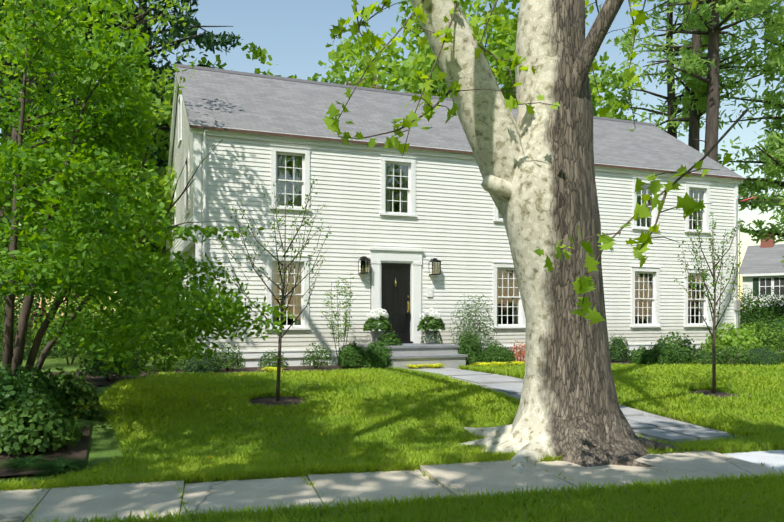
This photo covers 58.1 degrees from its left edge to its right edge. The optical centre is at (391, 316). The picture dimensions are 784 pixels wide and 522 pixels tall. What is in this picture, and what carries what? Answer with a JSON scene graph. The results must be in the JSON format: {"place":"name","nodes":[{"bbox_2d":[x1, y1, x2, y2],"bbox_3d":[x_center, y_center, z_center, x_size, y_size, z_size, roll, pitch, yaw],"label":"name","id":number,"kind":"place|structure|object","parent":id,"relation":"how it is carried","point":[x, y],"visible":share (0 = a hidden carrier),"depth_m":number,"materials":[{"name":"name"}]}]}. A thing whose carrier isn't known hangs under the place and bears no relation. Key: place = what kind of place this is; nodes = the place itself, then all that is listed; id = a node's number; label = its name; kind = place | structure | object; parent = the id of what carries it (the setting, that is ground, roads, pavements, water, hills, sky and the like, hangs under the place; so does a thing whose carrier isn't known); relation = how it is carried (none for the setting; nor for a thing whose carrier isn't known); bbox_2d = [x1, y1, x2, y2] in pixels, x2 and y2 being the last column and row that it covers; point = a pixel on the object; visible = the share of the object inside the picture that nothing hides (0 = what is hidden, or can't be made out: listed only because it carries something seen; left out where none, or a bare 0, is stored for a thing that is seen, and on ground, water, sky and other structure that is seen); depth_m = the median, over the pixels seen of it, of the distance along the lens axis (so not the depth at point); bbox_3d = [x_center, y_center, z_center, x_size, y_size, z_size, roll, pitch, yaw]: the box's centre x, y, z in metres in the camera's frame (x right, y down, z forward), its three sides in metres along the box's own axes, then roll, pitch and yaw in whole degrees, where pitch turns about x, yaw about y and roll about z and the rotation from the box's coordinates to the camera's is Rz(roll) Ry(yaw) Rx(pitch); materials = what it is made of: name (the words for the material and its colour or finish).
{"place":"outdoors","nodes":[
{"label":"outdoors","id":0,"kind":"place"},
{"bbox_2d":[13,302,57,344],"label":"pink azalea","id":1,"kind":"object","parent":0,"point":[35,315],"depth_m":26.93,"materials":[{"name":"plant"}]},
{"bbox_2d":[0,8,97,333],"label":"pine","id":2,"kind":"object","parent":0,"point":[7,133],"depth_m":40.17,"materials":[{"name":"plant"}]},
{"bbox_2d":[371,331,383,342],"bbox_3d":[-0.350,0.513,17.213,0.350,0.330,0.350,0,0,-21],"label":"hydrangea pot","id":3,"kind":"object","parent":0,"point":[374,334],"visible":0.46,"depth_m":17.08,"materials":[{"name":"stone"}]},
{"bbox_2d":[363,308,392,331],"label":"hydrangea","id":4,"kind":"object","parent":3,"relation":"in","point":[376,327],"depth_m":17.03,"materials":[{"name":"plant"}]},
{"bbox_2d":[0,318,781,521],"bbox_3d":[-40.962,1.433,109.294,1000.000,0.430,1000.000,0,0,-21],"label":"ground","id":5,"kind":"structure","parent":0,"point":[102,443],"depth_m":9.11,"materials":[{"name":"plant"}]},
{"bbox_2d":[0,293,18,343],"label":"screen leaves","id":6,"kind":"object","parent":5,"relation":"on","point":[2,308],"visible":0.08,"depth_m":19.64,"materials":[{"name":"plant"}]},
{"bbox_2d":[0,296,35,361],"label":"shrub","id":7,"kind":"object","parent":5,"relation":"on","point":[14,332],"depth_m":16.25,"materials":[{"name":"plant"}]},
{"bbox_2d":[4,281,60,310],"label":"understory","id":8,"kind":"object","parent":5,"relation":"on","point":[50,293],"depth_m":40.07,"materials":[{"name":"plant"}]},
{"bbox_2d":[0,247,74,344],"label":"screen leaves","id":9,"kind":"object","parent":5,"relation":"on","point":[35,305],"visible":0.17,"depth_m":20.69,"materials":[{"name":"plant"}]},
{"bbox_2d":[0,183,104,314],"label":"tree","id":10,"kind":"object","parent":5,"relation":"on","point":[52,259],"depth_m":30.58,"materials":[{"name":"plant"}]},
{"bbox_2d":[0,0,111,137],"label":"tree","id":11,"kind":"object","parent":5,"relation":"on","point":[11,77],"depth_m":22.88,"materials":[{"name":"plant"}]},
{"bbox_2d":[37,306,95,364],"bbox_3d":[-8.195,0.463,18.000,1.765,1.583,1.791,0,0,-21],"label":"shrub","id":12,"kind":"object","parent":5,"relation":"on","point":[68,351],"depth_m":17.67,"materials":[{"name":"plant"}]},
{"bbox_2d":[0,370,159,475],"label":"bed","id":13,"kind":"object","parent":5,"relation":"on","point":[80,448],"visible":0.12,"depth_m":7.90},
{"bbox_2d":[0,364,49,427],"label":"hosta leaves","id":14,"kind":"object","parent":13,"relation":"on","point":[10,387],"visible":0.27,"depth_m":8.39,"materials":[{"name":"plant"}]},
{"bbox_2d":[0,454,56,469],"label":"liriope","id":15,"kind":"object","parent":13,"relation":"on","point":[16,462],"visible":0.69,"depth_m":7.30,"materials":[{"name":"plant"}]},
{"bbox_2d":[0,364,69,415],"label":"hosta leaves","id":16,"kind":"object","parent":13,"relation":"on","point":[45,379],"visible":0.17,"depth_m":9.20,"materials":[{"name":"plant"}]},
{"bbox_2d":[0,395,82,454],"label":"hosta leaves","id":17,"kind":"object","parent":13,"relation":"on","point":[45,427],"visible":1,"depth_m":7.71,"materials":[{"name":"plant"}]},
{"bbox_2d":[5,456,110,475],"bbox_3d":[-3.349,1.527,7.151,0.978,0.125,1.009,0,0,-21],"label":"liriope","id":18,"kind":"object","parent":13,"relation":"on","point":[61,466],"visible":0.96,"depth_m":7.14,"materials":[{"name":"plant"}]},
{"bbox_2d":[43,367,101,415],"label":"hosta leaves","id":19,"kind":"object","parent":13,"relation":"on","point":[74,391],"visible":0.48,"depth_m":9.60,"materials":[{"name":"plant"}]},
{"bbox_2d":[66,401,97,417],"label":"bed grass","id":20,"kind":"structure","parent":13,"relation":"on","point":[79,410],"depth_m":9.61,"materials":[{"name":"plant"}]},
{"bbox_2d":[63,418,107,428],"bbox_3d":[-4.097,1.400,9.033,0.925,0.137,0.915,0,0,-21],"label":"liriope","id":21,"kind":"object","parent":13,"relation":"on","point":[77,424],"visible":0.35,"depth_m":9.07,"materials":[{"name":"plant"}]},
{"bbox_2d":[64,408,122,420],"bbox_3d":[-4.112,1.344,9.618,0.841,0.150,0.856,0,0,21],"label":"liriope","id":22,"kind":"object","parent":13,"relation":"on","point":[92,415],"visible":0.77,"depth_m":9.58,"materials":[{"name":"plant"}]},
{"bbox_2d":[31,285,152,349],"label":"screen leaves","id":23,"kind":"object","parent":5,"relation":"on","point":[58,317],"visible":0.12,"depth_m":19.59,"materials":[{"name":"plant"}]},
{"bbox_2d":[5,66,187,324],"bbox_3d":[-8.797,-3.491,24.240,8.368,9.986,8.686,0,0,-21],"label":"tree","id":24,"kind":"object","parent":5,"relation":"on","point":[166,107],"depth_m":22.71,"materials":[{"name":"plant"}]},
{"bbox_2d":[103,277,178,342],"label":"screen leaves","id":25,"kind":"object","parent":24,"relation":"attached to","point":[149,299],"depth_m":23.70,"materials":[{"name":"plant"}]},
{"bbox_2d":[0,0,195,287],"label":"tree","id":26,"kind":"object","parent":5,"relation":"on","point":[7,70],"depth_m":13.88,"materials":[{"name":"plant"}]},
{"bbox_2d":[75,338,144,380],"bbox_3d":[-5.213,0.765,13.131,1.286,0.979,1.238,0,0,-21],"label":"shrub","id":27,"kind":"object","parent":5,"relation":"on","point":[94,369],"depth_m":12.86,"materials":[{"name":"plant"}]},
{"bbox_2d":[58,220,169,300],"bbox_3d":[-14.322,-3.410,38.539,10.361,9.822,10.300,0,0,-21],"label":"tree","id":28,"kind":"object","parent":5,"relation":"on","point":[122,244],"depth_m":35.40,"materials":[{"name":"plant"}]},
{"bbox_2d":[0,0,229,348],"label":"pine","id":29,"kind":"object","parent":5,"relation":"on","point":[177,34],"depth_m":27.98,"materials":[{"name":"plant"}]},
{"bbox_2d":[111,290,173,368],"bbox_3d":[-5.707,0.244,16.003,1.493,2.017,1.521,0,0,-21],"label":"shrub","id":30,"kind":"object","parent":5,"relation":"on","point":[147,336],"depth_m":15.72,"materials":[{"name":"plant"}]},
{"bbox_2d":[0,0,294,377],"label":"dogwood","id":31,"kind":"object","parent":5,"relation":"on","point":[102,153],"depth_m":9.10,"materials":[{"name":"plant"}]},
{"bbox_2d":[126,135,169,255],"bbox_3d":[-7.690,-3.443,30.544,8.408,9.887,8.351,0,0,-21],"label":"tree","id":32,"kind":"object","parent":5,"relation":"on","point":[161,154],"depth_m":28.46,"materials":[{"name":"plant"}]},
{"bbox_2d":[55,0,242,312],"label":"pine","id":33,"kind":"object","parent":5,"relation":"on","point":[231,37],"depth_m":35.91,"materials":[{"name":"plant"}]},
{"bbox_2d":[128,293,207,371],"bbox_3d":[-5.016,0.271,15.638,1.843,1.962,1.839,0,0,-21],"label":"shrub","id":34,"kind":"object","parent":5,"relation":"on","point":[164,357],"depth_m":15.34,"materials":[{"name":"plant"}]},
{"bbox_2d":[173,319,194,364],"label":"shrub","id":35,"kind":"object","parent":5,"relation":"on","point":[192,342],"depth_m":17.68,"materials":[{"name":"plant"}]},
{"bbox_2d":[179,342,221,372],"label":"shrub","id":36,"kind":"object","parent":5,"relation":"on","point":[205,369],"depth_m":14.69,"materials":[{"name":"plant"}]},
{"bbox_2d":[216,340,245,370],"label":"shrub","id":37,"kind":"object","parent":5,"relation":"on","point":[231,361],"depth_m":15.28,"materials":[{"name":"plant"}]},
{"bbox_2d":[171,365,364,373],"bbox_3d":[-2.741,1.192,15.982,4.250,0.035,2.250,0,0,-21],"label":"bed","id":38,"kind":"object","parent":5,"relation":"on","point":[285,369],"visible":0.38,"depth_m":15.77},
{"bbox_2d":[257,366,282,371],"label":"hakone grass","id":39,"kind":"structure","parent":38,"relation":"on","point":[270,369],"depth_m":14.93,"materials":[{"name":"plant"}]},
{"bbox_2d":[320,273,353,366],"bbox_3d":[-1.299,0.069,16.590,0.850,2.302,0.781,0,0,-21],"label":"shrub","id":40,"kind":"object","parent":38,"relation":"on","point":[344,318],"depth_m":16.56,"materials":[{"name":"plant"}]},
{"bbox_2d":[258,349,287,367],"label":"shrub","id":41,"kind":"object","parent":5,"relation":"on","point":[271,360],"depth_m":15.52,"materials":[{"name":"plant"}]},
{"bbox_2d":[216,175,331,400],"bbox_3d":[-1.819,-0.448,10.909,1.924,3.641,1.733,0,0,-21],"label":"young tree","id":42,"kind":"object","parent":5,"relation":"on","point":[279,346],"depth_m":11.02,"materials":[{"name":"plant"}]},
{"bbox_2d":[247,396,306,406],"bbox_3d":[-1.843,1.341,11.059,0.980,0.080,0.840,0,0,-21],"label":"mulch ring","id":43,"kind":"object","parent":5,"relation":"on","point":[272,401],"visible":0.67,"depth_m":11.06,"materials":[{"name":"soil"}]},
{"bbox_2d":[191,34,386,89],"bbox_3d":[-6.893,-7.401,39.697,13.095,17.815,13.563,0,0,-21],"label":"tree","id":44,"kind":"object","parent":5,"relation":"on","point":[337,72],"visible":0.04,"depth_m":37.87,"materials":[{"name":"plant"}]},
{"bbox_2d":[300,342,335,368],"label":"shrub","id":45,"kind":"object","parent":5,"relation":"on","point":[318,355],"depth_m":15.90,"materials":[{"name":"plant"}]},
{"bbox_2d":[307,73,394,86],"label":"tree","id":46,"kind":"object","parent":5,"relation":"on","point":[315,77],"depth_m":59.28,"materials":[{"name":"plant"}]},
{"bbox_2d":[337,341,366,368],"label":"boxwood","id":47,"kind":"object","parent":5,"relation":"on","point":[350,349],"depth_m":15.81,"materials":[{"name":"plant"}]},
{"bbox_2d":[346,76,380,88],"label":"tree","id":48,"kind":"object","parent":5,"relation":"on","point":[374,85],"visible":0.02,"depth_m":46.44,"materials":[{"name":"plant"}]},
{"bbox_2d":[362,341,392,368],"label":"boxwood","id":49,"kind":"object","parent":5,"relation":"on","point":[371,349],"depth_m":15.71,"materials":[{"name":"plant"}]},
{"bbox_2d":[375,330,402,345],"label":"boxwood","id":50,"kind":"object","parent":5,"relation":"on","point":[390,336],"depth_m":16.73,"materials":[{"name":"plant"}]},
{"bbox_2d":[0,362,783,521],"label":"lawn grass","id":51,"kind":"structure","parent":5,"relation":"on","point":[174,426],"depth_m":8.68,"materials":[{"name":"plant"}]},
{"bbox_2d":[358,343,467,368],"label":"front steps","id":52,"kind":"structure","parent":5,"relation":"on","point":[404,355],"depth_m":16.43,"materials":[{"name":"stone"}]},
{"bbox_2d":[417,308,444,330],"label":"hydrangea","id":53,"kind":"object","parent":52,"relation":"on","point":[433,324],"depth_m":17.49,"materials":[{"name":"plant"}]},
{"bbox_2d":[425,331,437,343],"bbox_3d":[0.988,0.513,17.662,0.350,0.330,0.350,0,0,-21],"label":"hydrangea pot","id":54,"kind":"object","parent":52,"relation":"on","point":[430,339],"visible":0.73,"depth_m":17.54,"materials":[{"name":"stone"}]},
{"bbox_2d":[420,330,442,343],"bbox_3d":[0.995,0.506,17.669,0.580,0.353,0.546,0,0,-21],"label":"planter","id":55,"kind":"object","parent":54,"relation":"in","point":[432,337],"visible":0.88,"depth_m":17.50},
{"bbox_2d":[405,364,423,368],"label":"hakone grass","id":56,"kind":"structure","parent":5,"relation":"on","point":[414,366],"depth_m":15.95,"materials":[{"name":"plant"}]},
{"bbox_2d":[166,72,742,367],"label":"house walls","id":57,"kind":"structure","parent":5,"relation":"on","point":[451,221],"depth_m":18.12,"materials":[{"name":"paint"}]},
{"bbox_2d":[165,78,187,235],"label":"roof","id":58,"kind":"structure","parent":57,"relation":"on","point":[174,132],"depth_m":21.63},
{"bbox_2d":[203,130,205,350],"bbox_3d":[-4.280,-1.736,16.141,0.070,5.102,0.150,0,0,-21],"label":"board","id":59,"kind":"object","parent":57,"relation":"attached to","point":[204,190],"visible":0.62,"depth_m":16.15,"materials":[{"name":"white paint"}]},
{"bbox_2d":[358,256,369,273],"bbox_3d":[-0.693,-1.292,17.540,0.270,0.420,0.240,0,0,-21],"label":"lantern","id":60,"kind":"object","parent":57,"relation":"attached to","point":[362,267],"visible":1,"depth_m":17.52,"materials":[{"name":"black metal"}]},
{"bbox_2d":[381,263,412,343],"bbox_3d":[0.095,-0.347,18.010,0.910,2.050,0.180,0,0,-21],"label":"front door","id":61,"kind":"structure","parent":57,"relation":"attached to","point":[395,291],"depth_m":18.06,"materials":[{"name":"black"}]},
{"bbox_2d":[429,258,440,274],"bbox_3d":[1.104,-1.302,18.244,0.270,0.420,0.240,0,0,-21],"label":"lantern","id":62,"kind":"object","parent":57,"relation":"attached to","point":[433,261],"visible":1,"depth_m":18.20,"materials":[{"name":"black metal"}]},
{"bbox_2d":[176,67,743,177],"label":"roof front","id":63,"kind":"structure","parent":57,"relation":"on","point":[232,101],"depth_m":19.58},
{"bbox_2d":[176,64,744,179],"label":"roof trim","id":64,"kind":"structure","parent":63,"relation":"attached to","point":[321,83],"depth_m":20.36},
{"bbox_2d":[273,156,703,324],"bbox_3d":[3.389,-1.850,19.346,13.412,4.096,0.037,0,0,-21],"label":"window glass","id":65,"kind":"object","parent":57,"relation":"attached to","point":[280,158],"visible":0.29,"depth_m":18.18,"materials":[{"name":"clear"}]},
{"bbox_2d":[277,155,702,324],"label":"room window","id":66,"kind":"structure","parent":57,"relation":"attached to","point":[397,172],"depth_m":20.57,"materials":[{"name":"glass"}]},
{"bbox_2d":[734,196,767,331],"bbox_3d":[29.579,-2.943,20.904,37.790,7.381,0.176,0,0,4],"label":"service wire","id":67,"kind":"object","parent":57,"relation":"attached to","point":[736,304],"visible":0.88,"depth_m":22.09,"materials":[{"name":"grey"}]},
{"bbox_2d":[457,329,484,365],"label":"shrub","id":68,"kind":"object","parent":5,"relation":"on","point":[474,342],"depth_m":16.86,"materials":[{"name":"plant"}]},
{"bbox_2d":[449,295,497,350],"bbox_3d":[2.090,0.325,17.952,1.379,1.853,1.108,0,0,-21],"label":"shrub","id":69,"kind":"object","parent":5,"relation":"on","point":[469,325],"depth_m":17.87,"materials":[{"name":"plant"}]},
{"bbox_2d":[473,362,493,365],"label":"hakone grass","id":70,"kind":"structure","parent":5,"relation":"on","point":[486,364],"depth_m":16.44,"materials":[{"name":"plant"}]},
{"bbox_2d":[341,0,626,115],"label":"tree","id":71,"kind":"object","parent":5,"relation":"on","point":[410,81],"depth_m":38.55,"materials":[{"name":"plant"}]},
{"bbox_2d":[482,340,515,364],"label":"boxwood","id":72,"kind":"object","parent":5,"relation":"on","point":[504,351],"depth_m":17.07,"materials":[{"name":"plant"}]},
{"bbox_2d":[508,340,524,361],"bbox_3d":[3.225,0.922,17.817,0.765,0.661,0.743,0,0,-21],"label":"pieris","id":73,"kind":"object","parent":5,"relation":"on","point":[522,351],"depth_m":17.71,"materials":[{"name":"plant"}]},
{"bbox_2d":[411,0,696,473],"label":"sycamore","id":74,"kind":"object","parent":5,"relation":"on","point":[537,171],"visible":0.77,"depth_m":8.05,"materials":[{"name":"plant"}]},
{"bbox_2d":[330,0,748,320],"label":"tree branches","id":75,"kind":"object","parent":74,"relation":"attached to","point":[694,165],"visible":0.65,"depth_m":7.42,"materials":[{"name":"plant"}]},
{"bbox_2d":[322,0,732,324],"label":"tree leaves","id":76,"kind":"object","parent":75,"relation":"attached to","point":[686,203],"visible":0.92,"depth_m":6.94,"materials":[{"name":"plant"}]},
{"bbox_2d":[407,367,729,442],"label":"walk flagstones","id":77,"kind":"object","parent":5,"relation":"on","point":[666,430],"visible":0.48,"depth_m":10.20,"materials":[{"name":"stone"}]},
{"bbox_2d":[423,363,448,367],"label":"hakone grass","id":78,"kind":"structure","parent":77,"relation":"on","point":[434,365],"depth_m":16.07,"materials":[{"name":"plant"}]},
{"bbox_2d":[452,374,726,438],"bbox_3d":[2.324,1.389,12.756,1.441,0.366,7.720,0,0,-24],"label":"edging","id":79,"kind":"object","parent":5,"relation":"on","point":[644,413],"depth_m":10.73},
{"bbox_2d":[588,68,630,119],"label":"tree","id":80,"kind":"object","parent":5,"relation":"on","point":[612,111],"depth_m":44.99,"materials":[{"name":"plant"}]},
{"bbox_2d":[608,333,629,361],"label":"shrub","id":81,"kind":"object","parent":5,"relation":"on","point":[620,341],"depth_m":18.38,"materials":[{"name":"plant"}]},
{"bbox_2d":[473,353,783,365],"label":"bed","id":82,"kind":"object","parent":5,"relation":"on","point":[622,362],"visible":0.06,"depth_m":18.19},
{"bbox_2d":[491,361,507,365],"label":"hakone grass","id":83,"kind":"structure","parent":82,"relation":"on","point":[499,363],"depth_m":16.66,"materials":[{"name":"plant"}]},
{"bbox_2d":[510,361,524,365],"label":"hakone grass","id":84,"kind":"structure","parent":82,"relation":"on","point":[518,362],"depth_m":16.88,"materials":[{"name":"plant"}]},
{"bbox_2d":[686,344,725,364],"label":"shrub","id":85,"kind":"object","parent":82,"relation":"on","point":[702,357],"depth_m":16.90,"materials":[{"name":"plant"}]},
{"bbox_2d":[719,328,773,349],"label":"shrub leaves","id":86,"kind":"object","parent":82,"relation":"on","point":[758,338],"visible":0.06,"depth_m":21.58,"materials":[{"name":"plant"}]},
{"bbox_2d":[734,322,783,351],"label":"shrub leaves","id":87,"kind":"object","parent":82,"relation":"on","point":[760,331],"visible":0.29,"depth_m":21.56,"materials":[{"name":"plant"}]},
{"bbox_2d":[735,339,783,364],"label":"shrub","id":88,"kind":"object","parent":82,"relation":"on","point":[767,348],"depth_m":16.76,"materials":[{"name":"plant"}]},
{"bbox_2d":[749,313,783,350],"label":"shrub leaves","id":89,"kind":"object","parent":82,"relation":"on","point":[773,327],"visible":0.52,"depth_m":21.68,"materials":[{"name":"plant"}]},
{"bbox_2d":[764,317,783,347],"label":"shrub leaves","id":90,"kind":"object","parent":82,"relation":"on","point":[776,331],"visible":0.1,"depth_m":21.85,"materials":[{"name":"plant"}]},
{"bbox_2d":[628,345,655,363],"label":"boxwood","id":91,"kind":"object","parent":5,"relation":"on","point":[632,357],"depth_m":16.93,"materials":[{"name":"plant"}]},
{"bbox_2d":[648,340,675,363],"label":"boxwood","id":92,"kind":"object","parent":5,"relation":"on","point":[665,357],"depth_m":16.99,"materials":[{"name":"plant"}]},
{"bbox_2d":[653,331,698,354],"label":"shrub","id":93,"kind":"object","parent":5,"relation":"on","point":[671,344],"depth_m":19.95,"materials":[{"name":"plant"}]},
{"bbox_2d":[670,344,692,364],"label":"boxwood","id":94,"kind":"object","parent":5,"relation":"on","point":[674,350],"depth_m":17.04,"materials":[{"name":"plant"}]},
{"bbox_2d":[620,0,774,161],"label":"pine","id":95,"kind":"object","parent":5,"relation":"on","point":[695,65],"depth_m":35.15,"materials":[{"name":"plant"}]},
{"bbox_2d":[614,0,783,150],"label":"pine","id":96,"kind":"object","parent":5,"relation":"on","point":[703,104],"depth_m":39.18,"materials":[{"name":"plant"}]},
{"bbox_2d":[674,210,742,393],"bbox_3d":[5.703,-0.270,12.462,1.175,3.363,1.104,0,0,-21],"label":"young tree","id":97,"kind":"object","parent":5,"relation":"on","point":[714,345],"depth_m":12.45,"materials":[{"name":"plant"}]},
{"bbox_2d":[691,390,738,397],"bbox_3d":[5.616,1.378,12.518,0.840,0.076,0.840,0,0,-21],"label":"mulch ring","id":98,"kind":"object","parent":5,"relation":"on","point":[716,395],"visible":0.48,"depth_m":12.49,"materials":[{"name":"soil"}]},
{"bbox_2d":[700,323,762,355],"bbox_3d":[9.885,0.711,20.533,1.713,1.090,1.730,0,0,-21],"label":"shrub","id":99,"kind":"object","parent":5,"relation":"on","point":[744,338],"depth_m":20.20,"materials":[{"name":"plant"}]},
{"bbox_2d":[711,344,751,364],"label":"shrub","id":100,"kind":"object","parent":5,"relation":"on","point":[729,353],"depth_m":16.73,"materials":[{"name":"plant"}]},
{"bbox_2d":[682,0,783,243],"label":"pine","id":101,"kind":"object","parent":5,"relation":"on","point":[772,141],"depth_m":39.03,"materials":[{"name":"plant"}]},
{"bbox_2d":[738,285,757,329],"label":"flowering shrub","id":102,"kind":"object","parent":5,"relation":"on","point":[748,318],"depth_m":38.97,"materials":[{"name":"plant"}]},
{"bbox_2d":[744,286,771,328],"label":"shrub","id":103,"kind":"object","parent":5,"relation":"on","point":[757,309],"visible":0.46,"depth_m":39.32,"materials":[{"name":"plant"}]},
{"bbox_2d":[738,234,783,318],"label":"neighbour house","id":104,"kind":"structure","parent":5,"relation":"on","point":[762,267],"depth_m":59.86,"materials":[{"name":"paint"}]},
{"bbox_2d":[760,287,782,326],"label":"flowering shrub","id":105,"kind":"object","parent":5,"relation":"on","point":[771,308],"depth_m":39.64,"materials":[{"name":"plant"}]},
{"bbox_2d":[770,286,783,320],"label":"flowering shrub","id":106,"kind":"object","parent":5,"relation":"on","point":[782,302],"depth_m":40.03,"materials":[{"name":"plant"}]},
{"bbox_2d":[779,346,783,362],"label":"shrub","id":107,"kind":"object","parent":5,"relation":"on","point":[781,354],"depth_m":17.41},
{"bbox_2d":[0,450,783,521],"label":"sidewalk","id":108,"kind":"structure","parent":0,"point":[105,501],"depth_m":6.56,"materials":[{"name":"concrete"}]},
{"bbox_2d":[0,0,783,316],"label":"sky","id":109,"kind":"structure","parent":0,"point":[295,33],"materials":[{"name":"blue"}]},
{"bbox_2d":[208,362,744,457],"bbox_3d":[3.785,1.320,11.819,13.845,0.555,8.183,0,0,-21],"label":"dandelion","id":110,"kind":"object","parent":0,"point":[321,434],"depth_m":13.34,"materials":[{"name":"plant"}]},
{"bbox_2d":[273,155,703,324],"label":"window curtains","id":111,"kind":"object","parent":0,"point":[298,162],"depth_m":18.12,"materials":[{"name":"fabric"}]},
{"bbox_2d":[602,0,747,137],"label":"pine","id":112,"kind":"object","parent":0,"point":[685,103],"depth_m":46.11,"materials":[{"name":"plant"}]}
]}

